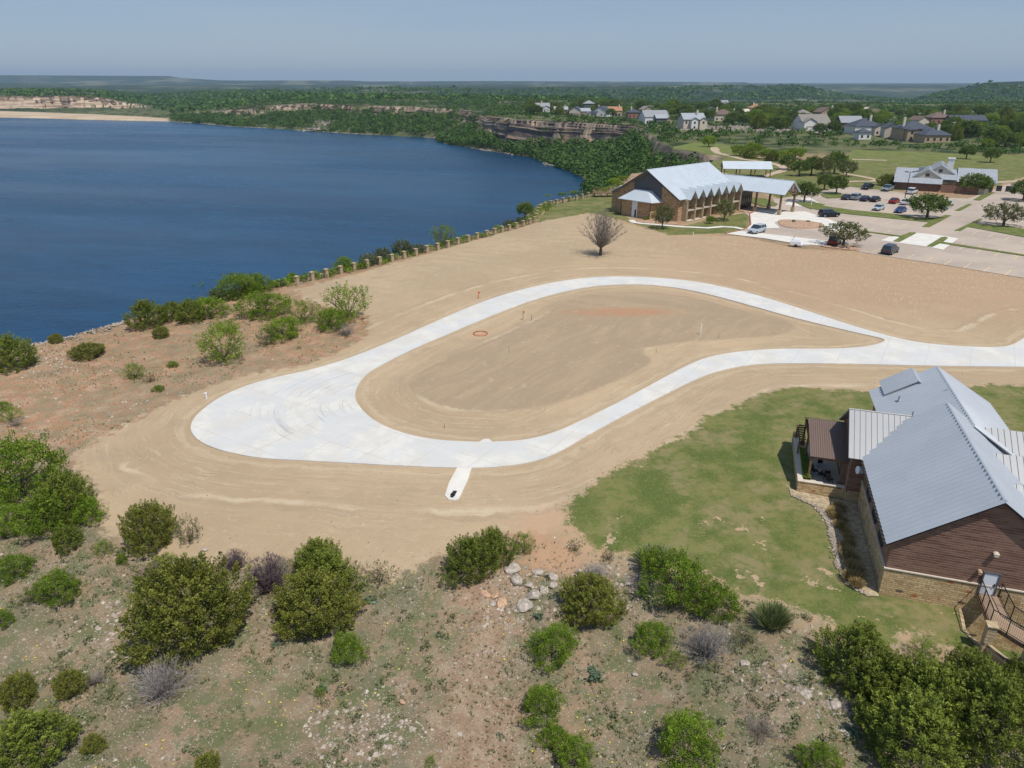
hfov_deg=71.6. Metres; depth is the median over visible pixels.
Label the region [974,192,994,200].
traffic island
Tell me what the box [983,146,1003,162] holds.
oak tree
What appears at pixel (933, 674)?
juniper
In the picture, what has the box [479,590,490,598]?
boulder
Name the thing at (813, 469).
patio chair
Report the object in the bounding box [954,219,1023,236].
traffic island
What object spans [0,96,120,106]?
cliff
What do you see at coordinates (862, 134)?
house
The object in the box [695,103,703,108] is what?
oak tree
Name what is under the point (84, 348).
juniper bush
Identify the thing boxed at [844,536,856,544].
grass clump
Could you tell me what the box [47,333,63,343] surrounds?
juniper bush
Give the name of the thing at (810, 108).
bright green tree
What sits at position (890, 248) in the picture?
parked suv
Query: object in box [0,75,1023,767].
ground
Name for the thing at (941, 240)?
traffic island
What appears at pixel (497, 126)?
cliff
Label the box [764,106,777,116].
juniper
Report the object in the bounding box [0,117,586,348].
lake water
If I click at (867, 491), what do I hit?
window
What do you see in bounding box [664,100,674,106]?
mesquite shrub
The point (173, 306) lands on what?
juniper
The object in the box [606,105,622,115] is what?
house
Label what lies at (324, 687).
prickly pear
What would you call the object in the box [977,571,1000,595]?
door
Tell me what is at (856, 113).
oak tree
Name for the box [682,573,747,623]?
mesquite shrub
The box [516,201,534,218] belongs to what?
oak tree
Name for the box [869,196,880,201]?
parked sedan
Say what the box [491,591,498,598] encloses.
boulder
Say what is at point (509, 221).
sage bush
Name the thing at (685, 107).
oak tree
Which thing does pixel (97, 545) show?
mesquite shrub
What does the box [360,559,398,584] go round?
sparse shrub
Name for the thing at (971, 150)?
oak tree
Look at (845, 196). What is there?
parked sedan
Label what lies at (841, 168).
grey green tree
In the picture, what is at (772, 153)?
juniper
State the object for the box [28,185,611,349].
rim rocks
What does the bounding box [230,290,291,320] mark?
mesquite shrub
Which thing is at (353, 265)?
fence
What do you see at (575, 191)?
mesquite shrub
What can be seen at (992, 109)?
oak tree
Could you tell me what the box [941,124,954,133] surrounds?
oak tree
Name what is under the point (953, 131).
juniper
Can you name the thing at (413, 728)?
rubble
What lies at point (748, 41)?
sky
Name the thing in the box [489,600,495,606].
boulder
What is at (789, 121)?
oak tree
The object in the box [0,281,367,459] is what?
rim stones
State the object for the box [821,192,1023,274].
stall markings
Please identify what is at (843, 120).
house
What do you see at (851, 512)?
gravel border
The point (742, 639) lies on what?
sparse shrub
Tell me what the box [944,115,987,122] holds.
house
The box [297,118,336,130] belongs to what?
rockslide
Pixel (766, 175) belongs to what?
path
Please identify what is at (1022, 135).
mesquite shrub
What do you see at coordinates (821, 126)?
oak tree
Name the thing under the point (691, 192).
building
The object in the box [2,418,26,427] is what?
bare brush
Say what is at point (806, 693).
boulder
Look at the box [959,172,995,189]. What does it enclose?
oak tree
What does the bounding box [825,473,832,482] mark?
patio chair
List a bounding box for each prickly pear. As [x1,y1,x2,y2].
[271,640,279,648]
[316,683,327,693]
[363,595,377,604]
[533,612,543,620]
[583,669,603,682]
[587,665,595,673]
[844,725,861,737]
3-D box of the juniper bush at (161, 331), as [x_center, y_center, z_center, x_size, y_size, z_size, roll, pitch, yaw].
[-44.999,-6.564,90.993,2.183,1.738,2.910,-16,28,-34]
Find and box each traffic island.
[751,197,777,206]
[795,202,824,208]
[813,206,950,226]
[820,192,842,198]
[868,231,915,241]
[928,237,1023,255]
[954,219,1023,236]
[955,204,971,210]
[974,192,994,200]
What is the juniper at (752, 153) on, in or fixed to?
on the ground at (718, 501)
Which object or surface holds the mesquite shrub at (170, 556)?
on the ground at (718, 501)
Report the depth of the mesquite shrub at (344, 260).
124.95 m
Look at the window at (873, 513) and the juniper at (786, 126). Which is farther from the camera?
the juniper at (786, 126)
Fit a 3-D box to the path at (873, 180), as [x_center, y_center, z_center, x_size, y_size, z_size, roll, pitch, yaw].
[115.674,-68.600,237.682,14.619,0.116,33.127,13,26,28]
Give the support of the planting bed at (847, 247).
on the parking lot
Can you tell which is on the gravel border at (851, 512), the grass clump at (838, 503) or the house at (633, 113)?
the grass clump at (838, 503)
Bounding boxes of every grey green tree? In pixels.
[650,204,675,228]
[714,197,735,220]
[814,156,836,174]
[818,221,870,244]
[835,159,858,176]
[982,201,1023,225]
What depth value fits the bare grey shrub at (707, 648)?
41.23 m
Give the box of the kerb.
[726,211,754,233]
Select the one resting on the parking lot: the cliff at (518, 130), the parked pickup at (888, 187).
the parked pickup at (888, 187)
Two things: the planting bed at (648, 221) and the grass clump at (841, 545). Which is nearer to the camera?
the grass clump at (841, 545)
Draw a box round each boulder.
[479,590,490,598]
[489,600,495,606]
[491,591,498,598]
[496,597,506,608]
[504,562,520,575]
[511,573,522,585]
[516,597,532,612]
[524,582,532,587]
[526,589,539,599]
[531,568,543,575]
[540,585,548,593]
[547,581,556,588]
[548,572,557,580]
[740,660,749,666]
[800,688,811,698]
[827,698,841,710]
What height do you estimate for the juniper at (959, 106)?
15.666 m
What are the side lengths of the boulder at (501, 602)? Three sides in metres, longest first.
0.973 x 0.726 x 0.547 m
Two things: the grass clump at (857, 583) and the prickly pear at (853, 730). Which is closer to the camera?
the prickly pear at (853, 730)
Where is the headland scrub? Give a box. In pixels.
[200,95,1023,153]
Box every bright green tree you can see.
[605,177,623,184]
[617,175,629,180]
[700,135,717,146]
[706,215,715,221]
[730,144,749,155]
[745,142,765,150]
[756,148,771,158]
[771,150,792,158]
[787,147,807,156]
[808,107,817,112]
[875,114,887,121]
[895,119,911,124]
[980,122,988,128]
[980,138,996,146]
[985,112,999,120]
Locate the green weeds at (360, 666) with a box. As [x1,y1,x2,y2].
[0,308,990,767]
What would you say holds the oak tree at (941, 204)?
on the traffic island at (932, 221)
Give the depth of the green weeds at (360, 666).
41.23 m
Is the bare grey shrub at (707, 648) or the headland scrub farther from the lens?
the headland scrub
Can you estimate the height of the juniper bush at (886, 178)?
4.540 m
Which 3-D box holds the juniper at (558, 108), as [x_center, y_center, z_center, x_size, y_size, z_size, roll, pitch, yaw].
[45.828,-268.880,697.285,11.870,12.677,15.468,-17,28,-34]
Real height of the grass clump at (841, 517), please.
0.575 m
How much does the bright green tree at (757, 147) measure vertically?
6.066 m
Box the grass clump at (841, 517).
[835,514,849,522]
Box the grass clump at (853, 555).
[841,549,862,561]
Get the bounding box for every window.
[866,484,871,502]
[872,502,877,523]
[877,523,884,547]
[996,185,1001,190]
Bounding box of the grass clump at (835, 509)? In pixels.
[825,505,842,515]
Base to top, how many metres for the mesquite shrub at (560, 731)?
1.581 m
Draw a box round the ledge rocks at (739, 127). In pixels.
[644,124,808,132]
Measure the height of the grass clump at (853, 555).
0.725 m
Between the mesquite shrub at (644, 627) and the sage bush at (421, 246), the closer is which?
the mesquite shrub at (644, 627)
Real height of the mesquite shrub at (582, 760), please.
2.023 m
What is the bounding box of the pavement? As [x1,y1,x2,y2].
[883,233,957,249]
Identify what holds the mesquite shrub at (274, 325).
on the ground at (718, 501)
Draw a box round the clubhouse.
[893,158,1010,193]
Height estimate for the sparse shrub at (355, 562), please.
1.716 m
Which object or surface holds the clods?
on the ground at (718, 501)
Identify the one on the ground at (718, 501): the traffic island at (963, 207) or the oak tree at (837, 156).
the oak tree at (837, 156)
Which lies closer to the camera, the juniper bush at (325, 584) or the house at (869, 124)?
the juniper bush at (325, 584)
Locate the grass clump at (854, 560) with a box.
[844,558,866,570]
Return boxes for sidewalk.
[445,468,471,500]
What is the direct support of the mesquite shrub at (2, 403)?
on the ground at (718, 501)
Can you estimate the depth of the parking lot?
155.62 m
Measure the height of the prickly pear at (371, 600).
0.430 m
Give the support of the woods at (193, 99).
on the ground at (718, 501)
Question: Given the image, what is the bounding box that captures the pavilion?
[720,161,772,177]
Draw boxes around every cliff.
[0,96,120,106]
[231,104,510,135]
[507,119,646,142]
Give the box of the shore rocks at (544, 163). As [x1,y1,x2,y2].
[176,121,552,165]
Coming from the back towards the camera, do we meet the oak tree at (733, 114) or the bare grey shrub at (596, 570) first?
the oak tree at (733, 114)
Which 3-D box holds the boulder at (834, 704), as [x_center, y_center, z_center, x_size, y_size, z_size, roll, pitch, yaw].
[17.158,17.087,37.815,0.901,0.639,0.721,-12,26,-25]
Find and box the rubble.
[13,350,865,767]
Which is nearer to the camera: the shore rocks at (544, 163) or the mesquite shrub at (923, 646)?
the mesquite shrub at (923, 646)
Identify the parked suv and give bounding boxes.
[748,223,766,233]
[818,209,839,216]
[827,235,841,245]
[850,192,862,199]
[881,243,898,254]
[906,187,917,194]
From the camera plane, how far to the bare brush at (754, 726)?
36.84 m
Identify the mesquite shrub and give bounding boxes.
[0,400,12,409]
[0,406,23,422]
[0,429,69,508]
[0,503,43,536]
[0,552,35,585]
[0,607,16,627]
[4,487,87,539]
[25,565,87,607]
[65,495,108,525]
[91,537,116,555]
[114,553,127,564]
[119,362,144,378]
[148,551,177,566]
[151,385,164,392]
[165,361,178,366]
[188,296,230,318]
[191,321,245,365]
[210,272,262,300]
[216,317,240,333]
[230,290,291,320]
[236,272,273,294]
[261,316,303,341]
[279,298,322,323]
[312,306,350,331]
[313,683,325,698]
[320,281,372,320]
[326,630,369,665]
[332,256,353,266]
[424,754,435,767]
[430,223,456,243]
[511,531,538,553]
[518,681,565,732]
[525,619,582,672]
[535,718,572,755]
[553,730,595,767]
[569,190,581,193]
[628,619,674,658]
[636,546,719,613]
[654,645,688,670]
[656,705,724,767]
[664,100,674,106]
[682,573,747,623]
[719,104,731,109]
[745,109,762,119]
[760,114,771,125]
[790,739,845,767]
[829,112,846,119]
[874,108,890,120]
[906,635,942,660]
[1013,131,1023,145]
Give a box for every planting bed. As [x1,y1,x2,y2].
[637,220,677,224]
[740,209,752,212]
[778,219,824,228]
[821,244,860,249]
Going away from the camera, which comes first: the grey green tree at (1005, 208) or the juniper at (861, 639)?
the juniper at (861, 639)
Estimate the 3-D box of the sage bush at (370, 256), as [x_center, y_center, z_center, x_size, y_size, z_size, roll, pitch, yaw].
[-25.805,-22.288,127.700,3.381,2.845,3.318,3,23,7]
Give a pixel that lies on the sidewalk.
(459, 480)
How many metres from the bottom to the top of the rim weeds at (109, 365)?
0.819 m
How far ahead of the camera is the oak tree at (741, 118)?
514.04 m
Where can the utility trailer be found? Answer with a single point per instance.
(795, 242)
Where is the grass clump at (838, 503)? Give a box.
[831,501,846,510]
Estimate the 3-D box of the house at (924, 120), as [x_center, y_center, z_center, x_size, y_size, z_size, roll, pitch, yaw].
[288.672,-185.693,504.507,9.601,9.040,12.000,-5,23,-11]
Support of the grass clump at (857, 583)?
on the gravel border at (851, 512)
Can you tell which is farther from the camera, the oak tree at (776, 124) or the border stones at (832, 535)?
the oak tree at (776, 124)
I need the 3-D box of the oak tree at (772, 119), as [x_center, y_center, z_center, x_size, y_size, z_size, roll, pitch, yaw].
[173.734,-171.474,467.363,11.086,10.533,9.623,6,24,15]
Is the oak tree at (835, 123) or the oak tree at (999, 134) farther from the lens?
the oak tree at (835, 123)
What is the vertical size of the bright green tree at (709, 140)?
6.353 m
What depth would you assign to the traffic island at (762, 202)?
190.19 m
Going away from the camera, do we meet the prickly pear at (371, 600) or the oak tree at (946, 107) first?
the prickly pear at (371, 600)
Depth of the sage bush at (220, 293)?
106.25 m
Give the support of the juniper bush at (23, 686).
on the ground at (718, 501)
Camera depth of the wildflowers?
40.20 m
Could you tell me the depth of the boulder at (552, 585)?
47.03 m
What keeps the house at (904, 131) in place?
on the ground at (718, 501)
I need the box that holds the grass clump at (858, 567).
[845,561,867,573]
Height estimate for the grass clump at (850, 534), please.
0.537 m
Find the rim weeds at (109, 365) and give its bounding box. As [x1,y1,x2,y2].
[39,319,300,437]
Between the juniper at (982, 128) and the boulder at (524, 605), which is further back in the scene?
the juniper at (982, 128)
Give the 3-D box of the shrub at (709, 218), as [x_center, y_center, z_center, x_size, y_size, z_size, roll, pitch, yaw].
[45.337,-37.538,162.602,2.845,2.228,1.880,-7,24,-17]
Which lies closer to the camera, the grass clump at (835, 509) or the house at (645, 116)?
the grass clump at (835, 509)
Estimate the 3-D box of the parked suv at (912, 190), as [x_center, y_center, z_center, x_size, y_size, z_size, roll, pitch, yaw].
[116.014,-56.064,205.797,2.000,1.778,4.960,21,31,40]
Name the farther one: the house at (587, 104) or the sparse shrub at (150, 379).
the house at (587, 104)
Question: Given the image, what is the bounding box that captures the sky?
[0,0,1023,82]
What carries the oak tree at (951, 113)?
on the ground at (718, 501)
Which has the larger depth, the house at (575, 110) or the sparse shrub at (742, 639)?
the house at (575, 110)
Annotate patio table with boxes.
[816,463,829,475]
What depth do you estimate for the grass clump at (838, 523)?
51.73 m
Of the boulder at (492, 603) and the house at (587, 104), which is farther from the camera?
the house at (587, 104)
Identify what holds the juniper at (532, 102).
on the ground at (718, 501)
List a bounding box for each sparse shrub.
[5,583,49,606]
[142,372,158,381]
[175,512,202,543]
[254,327,277,346]
[268,600,300,620]
[333,557,360,580]
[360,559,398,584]
[568,537,582,551]
[602,546,613,561]
[731,620,759,651]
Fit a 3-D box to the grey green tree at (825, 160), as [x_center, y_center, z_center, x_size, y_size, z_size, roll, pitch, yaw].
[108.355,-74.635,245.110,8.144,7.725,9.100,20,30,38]
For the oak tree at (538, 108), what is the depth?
669.08 m
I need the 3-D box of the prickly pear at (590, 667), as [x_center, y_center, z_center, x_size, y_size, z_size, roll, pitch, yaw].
[4.660,16.777,41.724,0.566,0.252,0.767,-2,23,-4]
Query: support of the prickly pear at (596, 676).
on the ground at (718, 501)
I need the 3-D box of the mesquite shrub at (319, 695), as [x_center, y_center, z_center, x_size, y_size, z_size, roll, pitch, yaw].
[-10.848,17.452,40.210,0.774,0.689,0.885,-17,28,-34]
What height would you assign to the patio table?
0.720 m
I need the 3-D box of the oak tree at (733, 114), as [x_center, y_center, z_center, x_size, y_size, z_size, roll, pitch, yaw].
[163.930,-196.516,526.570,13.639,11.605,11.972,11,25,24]
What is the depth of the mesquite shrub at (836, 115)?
524.59 m
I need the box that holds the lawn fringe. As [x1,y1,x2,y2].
[556,425,947,643]
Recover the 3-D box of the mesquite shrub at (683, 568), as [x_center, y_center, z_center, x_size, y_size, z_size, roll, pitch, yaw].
[10.313,12.498,45.517,4.521,4.023,5.907,-13,26,-27]
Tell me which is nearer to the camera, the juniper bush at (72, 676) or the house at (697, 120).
the juniper bush at (72, 676)
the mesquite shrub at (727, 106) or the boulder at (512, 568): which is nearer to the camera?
the boulder at (512, 568)
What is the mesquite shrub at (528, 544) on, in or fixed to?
on the ground at (718, 501)
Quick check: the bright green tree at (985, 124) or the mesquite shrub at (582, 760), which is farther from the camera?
the bright green tree at (985, 124)
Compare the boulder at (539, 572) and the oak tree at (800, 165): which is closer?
the boulder at (539, 572)
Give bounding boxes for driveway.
[727,231,827,244]
[747,210,841,230]
[785,198,818,205]
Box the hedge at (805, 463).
[799,447,810,479]
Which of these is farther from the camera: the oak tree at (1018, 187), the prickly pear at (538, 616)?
the oak tree at (1018, 187)
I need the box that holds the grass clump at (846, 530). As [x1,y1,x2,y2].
[840,528,854,534]
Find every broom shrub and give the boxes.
[633,541,673,571]
[752,599,794,630]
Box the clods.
[97,275,1023,566]
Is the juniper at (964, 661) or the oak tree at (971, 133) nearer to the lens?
the juniper at (964, 661)
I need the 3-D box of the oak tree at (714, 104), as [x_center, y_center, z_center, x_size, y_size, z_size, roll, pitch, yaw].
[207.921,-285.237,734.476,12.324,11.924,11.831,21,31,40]
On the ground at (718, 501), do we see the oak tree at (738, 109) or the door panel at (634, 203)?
the oak tree at (738, 109)
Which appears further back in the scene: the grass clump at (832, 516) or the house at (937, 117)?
the house at (937, 117)
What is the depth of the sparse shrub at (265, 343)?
87.52 m
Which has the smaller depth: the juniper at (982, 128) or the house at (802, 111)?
the juniper at (982, 128)
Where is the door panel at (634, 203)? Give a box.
[631,201,637,217]
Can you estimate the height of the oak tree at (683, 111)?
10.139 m
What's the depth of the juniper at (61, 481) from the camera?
51.76 m
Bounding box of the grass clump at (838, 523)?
[832,518,846,528]
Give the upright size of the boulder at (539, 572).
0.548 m
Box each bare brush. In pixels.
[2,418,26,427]
[81,665,113,689]
[327,322,359,335]
[736,707,785,749]
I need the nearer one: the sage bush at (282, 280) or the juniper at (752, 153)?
the sage bush at (282, 280)
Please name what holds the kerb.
on the ground at (718, 501)
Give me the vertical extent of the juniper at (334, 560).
3.878 m
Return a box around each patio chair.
[810,463,818,475]
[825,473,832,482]
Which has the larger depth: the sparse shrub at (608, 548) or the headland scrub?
the headland scrub
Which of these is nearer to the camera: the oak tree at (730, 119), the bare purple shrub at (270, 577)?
the bare purple shrub at (270, 577)
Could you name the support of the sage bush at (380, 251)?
on the ground at (718, 501)
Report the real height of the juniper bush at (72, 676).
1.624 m
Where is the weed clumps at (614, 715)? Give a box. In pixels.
[0,475,1004,767]
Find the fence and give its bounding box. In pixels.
[293,187,615,286]
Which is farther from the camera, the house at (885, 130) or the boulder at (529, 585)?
the house at (885, 130)
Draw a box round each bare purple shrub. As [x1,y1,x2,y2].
[127,559,172,594]
[218,549,248,571]
[241,551,295,592]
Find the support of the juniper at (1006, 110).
on the ground at (718, 501)
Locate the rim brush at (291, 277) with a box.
[189,183,622,301]
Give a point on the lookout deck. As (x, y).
(601, 192)
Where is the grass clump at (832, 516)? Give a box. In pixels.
[828,511,843,518]
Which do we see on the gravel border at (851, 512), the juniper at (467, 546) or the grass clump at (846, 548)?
the grass clump at (846, 548)
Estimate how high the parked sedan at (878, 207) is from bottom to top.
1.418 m
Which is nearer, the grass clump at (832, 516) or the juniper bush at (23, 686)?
the juniper bush at (23, 686)
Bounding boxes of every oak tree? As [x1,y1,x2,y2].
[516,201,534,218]
[527,104,535,114]
[532,105,542,112]
[552,102,562,106]
[605,99,617,104]
[606,108,616,116]
[634,99,646,107]
[676,104,690,111]
[678,109,689,115]
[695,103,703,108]
[701,108,716,118]
[708,99,721,105]
[708,102,718,107]
[723,111,741,121]
[723,117,734,122]
[725,102,735,108]
[734,107,744,116]
[736,114,750,125]
[768,115,784,127]
[772,120,785,128]
[778,154,796,169]
[782,115,792,124]
[786,110,799,118]
[789,159,810,175]
[791,181,822,201]
[805,155,822,174]
[813,123,825,134]
[817,173,832,189]
[824,151,848,173]
[825,120,842,131]
[827,106,845,117]
[828,175,848,192]
[833,103,846,108]
[845,104,854,111]
[847,110,865,115]
[852,102,863,110]
[859,112,878,121]
[895,108,904,114]
[905,192,952,217]
[906,109,923,117]
[940,104,955,110]
[941,116,964,127]
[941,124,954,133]
[945,111,955,114]
[952,119,982,137]
[955,110,970,114]
[958,144,977,158]
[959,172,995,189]
[964,125,981,137]
[971,104,989,114]
[981,125,1008,142]
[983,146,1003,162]
[985,105,996,113]
[994,131,1021,146]
[1007,117,1023,131]
[1007,179,1023,200]
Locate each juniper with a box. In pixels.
[0,331,39,374]
[0,702,82,767]
[28,467,97,530]
[50,522,85,554]
[122,298,167,330]
[160,300,186,320]
[173,297,204,323]
[288,536,342,571]
[296,544,367,601]
[440,531,501,587]
[471,524,517,570]
[524,99,536,112]
[554,104,565,114]
[574,97,584,106]
[673,99,682,105]
[741,146,757,158]
[750,110,769,128]
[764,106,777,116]
[764,150,777,160]
[772,117,787,128]
[777,106,785,114]
[807,618,902,700]
[848,679,977,767]
[852,649,946,716]
[872,651,989,752]
[923,108,934,115]
[925,122,936,127]
[935,639,1004,729]
[942,654,1023,767]
[949,123,963,140]
[950,103,966,112]
[963,119,983,136]
[997,105,1013,118]
[997,111,1018,132]
[997,652,1023,700]
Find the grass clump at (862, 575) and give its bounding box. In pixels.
[851,569,866,580]
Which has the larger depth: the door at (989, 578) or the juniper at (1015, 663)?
the door at (989, 578)
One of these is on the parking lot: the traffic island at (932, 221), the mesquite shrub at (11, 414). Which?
the traffic island at (932, 221)
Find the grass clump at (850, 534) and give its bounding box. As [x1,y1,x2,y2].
[841,532,856,540]
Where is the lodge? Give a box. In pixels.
[791,366,1023,687]
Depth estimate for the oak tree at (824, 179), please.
211.93 m
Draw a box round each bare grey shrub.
[120,652,199,707]
[575,562,614,579]
[620,568,661,593]
[678,620,738,666]
[834,692,866,714]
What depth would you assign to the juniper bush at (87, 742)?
36.92 m
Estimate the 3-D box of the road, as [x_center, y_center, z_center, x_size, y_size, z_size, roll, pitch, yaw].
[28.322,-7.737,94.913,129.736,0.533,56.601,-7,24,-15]
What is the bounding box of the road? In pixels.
[191,276,1023,468]
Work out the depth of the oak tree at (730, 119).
519.73 m
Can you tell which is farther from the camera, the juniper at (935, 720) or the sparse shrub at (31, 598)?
the sparse shrub at (31, 598)
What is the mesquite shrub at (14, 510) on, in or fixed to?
on the ground at (718, 501)
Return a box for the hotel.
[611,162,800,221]
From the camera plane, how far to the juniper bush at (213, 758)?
35.91 m
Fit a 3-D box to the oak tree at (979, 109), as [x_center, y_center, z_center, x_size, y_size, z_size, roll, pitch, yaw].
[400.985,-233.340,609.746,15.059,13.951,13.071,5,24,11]
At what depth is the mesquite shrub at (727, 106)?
732.20 m
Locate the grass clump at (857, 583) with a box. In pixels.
[849,576,866,587]
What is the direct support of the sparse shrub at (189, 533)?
on the ground at (718, 501)
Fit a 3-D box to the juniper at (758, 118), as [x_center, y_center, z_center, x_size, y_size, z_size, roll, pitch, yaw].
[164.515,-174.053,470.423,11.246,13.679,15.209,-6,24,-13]
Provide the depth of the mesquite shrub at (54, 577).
45.77 m
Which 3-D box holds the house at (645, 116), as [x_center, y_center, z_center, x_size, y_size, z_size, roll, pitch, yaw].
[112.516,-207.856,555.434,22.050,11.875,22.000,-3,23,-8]
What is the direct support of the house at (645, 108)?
on the ground at (718, 501)
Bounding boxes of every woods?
[0,80,1023,112]
[168,103,712,193]
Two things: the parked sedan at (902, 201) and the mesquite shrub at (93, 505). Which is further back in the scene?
the parked sedan at (902, 201)
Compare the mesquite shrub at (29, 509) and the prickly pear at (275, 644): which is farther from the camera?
the mesquite shrub at (29, 509)
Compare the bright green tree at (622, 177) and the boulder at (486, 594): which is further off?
the bright green tree at (622, 177)
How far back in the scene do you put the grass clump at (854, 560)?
47.33 m
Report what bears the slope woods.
on the ground at (718, 501)
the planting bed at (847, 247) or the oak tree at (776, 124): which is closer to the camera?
the planting bed at (847, 247)
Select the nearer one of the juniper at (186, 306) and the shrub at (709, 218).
the juniper at (186, 306)
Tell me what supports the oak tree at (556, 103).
on the ground at (718, 501)
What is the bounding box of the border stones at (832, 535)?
[792,495,870,594]
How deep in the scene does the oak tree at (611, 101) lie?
801.48 m
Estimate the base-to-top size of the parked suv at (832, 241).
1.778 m
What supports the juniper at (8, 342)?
on the ground at (718, 501)
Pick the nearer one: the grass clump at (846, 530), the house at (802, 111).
the grass clump at (846, 530)
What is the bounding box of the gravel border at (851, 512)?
[789,487,878,595]
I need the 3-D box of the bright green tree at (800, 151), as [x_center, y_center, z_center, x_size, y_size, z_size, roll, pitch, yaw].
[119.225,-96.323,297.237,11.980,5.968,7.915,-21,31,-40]
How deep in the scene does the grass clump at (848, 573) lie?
46.22 m
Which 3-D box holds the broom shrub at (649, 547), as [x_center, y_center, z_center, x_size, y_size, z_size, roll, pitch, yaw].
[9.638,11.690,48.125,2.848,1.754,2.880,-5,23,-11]
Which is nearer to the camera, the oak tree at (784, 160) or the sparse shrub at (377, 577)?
the sparse shrub at (377, 577)
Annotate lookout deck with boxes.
[593,187,614,196]
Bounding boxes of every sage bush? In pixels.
[206,287,229,302]
[274,278,285,286]
[359,252,377,265]
[372,246,390,259]
[391,239,413,254]
[409,243,424,252]
[503,219,516,226]
[515,216,525,223]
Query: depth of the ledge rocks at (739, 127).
473.87 m
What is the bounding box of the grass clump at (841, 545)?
[838,541,853,550]
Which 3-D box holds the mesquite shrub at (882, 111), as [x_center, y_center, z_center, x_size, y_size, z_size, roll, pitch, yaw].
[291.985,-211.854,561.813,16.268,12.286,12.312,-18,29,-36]
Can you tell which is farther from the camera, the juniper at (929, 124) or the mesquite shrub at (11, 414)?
the juniper at (929, 124)
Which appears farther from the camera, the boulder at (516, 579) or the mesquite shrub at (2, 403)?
the mesquite shrub at (2, 403)
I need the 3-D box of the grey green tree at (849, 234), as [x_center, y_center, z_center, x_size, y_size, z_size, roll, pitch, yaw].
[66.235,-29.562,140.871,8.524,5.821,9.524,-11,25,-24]
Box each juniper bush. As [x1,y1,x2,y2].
[0,668,38,713]
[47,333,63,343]
[48,668,91,699]
[65,341,105,360]
[79,732,108,753]
[109,551,257,669]
[116,498,178,559]
[151,326,169,338]
[193,749,220,767]
[268,565,369,640]
[558,570,629,626]
[875,173,894,185]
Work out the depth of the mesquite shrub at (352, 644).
42.02 m
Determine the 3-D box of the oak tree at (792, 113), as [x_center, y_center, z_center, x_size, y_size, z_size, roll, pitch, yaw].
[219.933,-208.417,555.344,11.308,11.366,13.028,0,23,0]
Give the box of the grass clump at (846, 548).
[838,545,858,556]
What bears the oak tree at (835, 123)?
on the ground at (718, 501)
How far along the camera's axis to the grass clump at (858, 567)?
46.87 m
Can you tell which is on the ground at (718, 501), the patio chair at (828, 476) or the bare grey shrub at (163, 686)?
the bare grey shrub at (163, 686)
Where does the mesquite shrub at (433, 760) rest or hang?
on the ground at (718, 501)
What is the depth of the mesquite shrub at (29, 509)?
50.73 m
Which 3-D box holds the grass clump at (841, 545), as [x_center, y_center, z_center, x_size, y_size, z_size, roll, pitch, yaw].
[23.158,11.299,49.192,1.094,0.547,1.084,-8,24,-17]
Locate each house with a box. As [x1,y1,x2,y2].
[529,101,549,111]
[553,105,567,112]
[567,106,580,115]
[580,108,590,115]
[583,100,594,107]
[591,105,611,116]
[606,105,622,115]
[626,106,639,117]
[638,110,671,123]
[639,106,653,111]
[677,110,707,129]
[710,107,728,120]
[747,102,757,109]
[792,109,812,119]
[792,114,830,130]
[813,105,832,117]
[835,116,861,131]
[844,115,882,134]
[853,128,872,139]
[879,122,896,137]
[890,117,930,140]
[907,116,929,124]
[912,124,950,142]
[926,110,947,123]
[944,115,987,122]
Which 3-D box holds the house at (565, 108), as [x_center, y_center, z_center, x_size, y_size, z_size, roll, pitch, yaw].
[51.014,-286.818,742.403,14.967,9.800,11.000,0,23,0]
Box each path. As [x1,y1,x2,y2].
[629,220,744,229]
[710,147,788,173]
[755,173,777,176]
[841,173,879,181]
[998,180,1021,182]
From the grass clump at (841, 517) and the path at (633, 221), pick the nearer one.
the grass clump at (841, 517)
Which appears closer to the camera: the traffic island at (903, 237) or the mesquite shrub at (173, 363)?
the mesquite shrub at (173, 363)
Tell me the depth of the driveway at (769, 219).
169.41 m
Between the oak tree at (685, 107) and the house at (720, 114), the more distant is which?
the oak tree at (685, 107)
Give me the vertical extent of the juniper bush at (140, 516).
4.386 m
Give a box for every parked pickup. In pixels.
[861,182,874,189]
[881,184,893,191]
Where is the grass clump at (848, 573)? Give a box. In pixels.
[841,568,862,581]
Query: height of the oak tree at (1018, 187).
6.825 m
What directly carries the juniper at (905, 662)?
on the ground at (718, 501)
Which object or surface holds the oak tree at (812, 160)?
on the ground at (718, 501)
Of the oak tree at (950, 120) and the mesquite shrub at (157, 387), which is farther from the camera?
the oak tree at (950, 120)
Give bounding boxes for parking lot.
[731,183,1023,277]
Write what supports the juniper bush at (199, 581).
on the ground at (718, 501)
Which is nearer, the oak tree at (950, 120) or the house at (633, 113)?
the oak tree at (950, 120)
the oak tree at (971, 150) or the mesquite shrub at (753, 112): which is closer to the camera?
the oak tree at (971, 150)
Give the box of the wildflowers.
[0,572,1007,767]
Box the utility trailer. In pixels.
[790,235,808,246]
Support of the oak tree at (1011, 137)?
on the ground at (718, 501)
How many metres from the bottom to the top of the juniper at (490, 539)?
3.381 m
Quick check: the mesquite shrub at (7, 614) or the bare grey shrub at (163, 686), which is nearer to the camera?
the bare grey shrub at (163, 686)
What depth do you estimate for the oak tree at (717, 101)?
800.57 m
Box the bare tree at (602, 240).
[577,207,626,255]
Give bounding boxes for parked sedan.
[841,194,850,199]
[859,195,870,201]
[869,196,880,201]
[872,204,884,210]
[888,197,899,203]
[894,206,906,212]
[900,198,910,204]

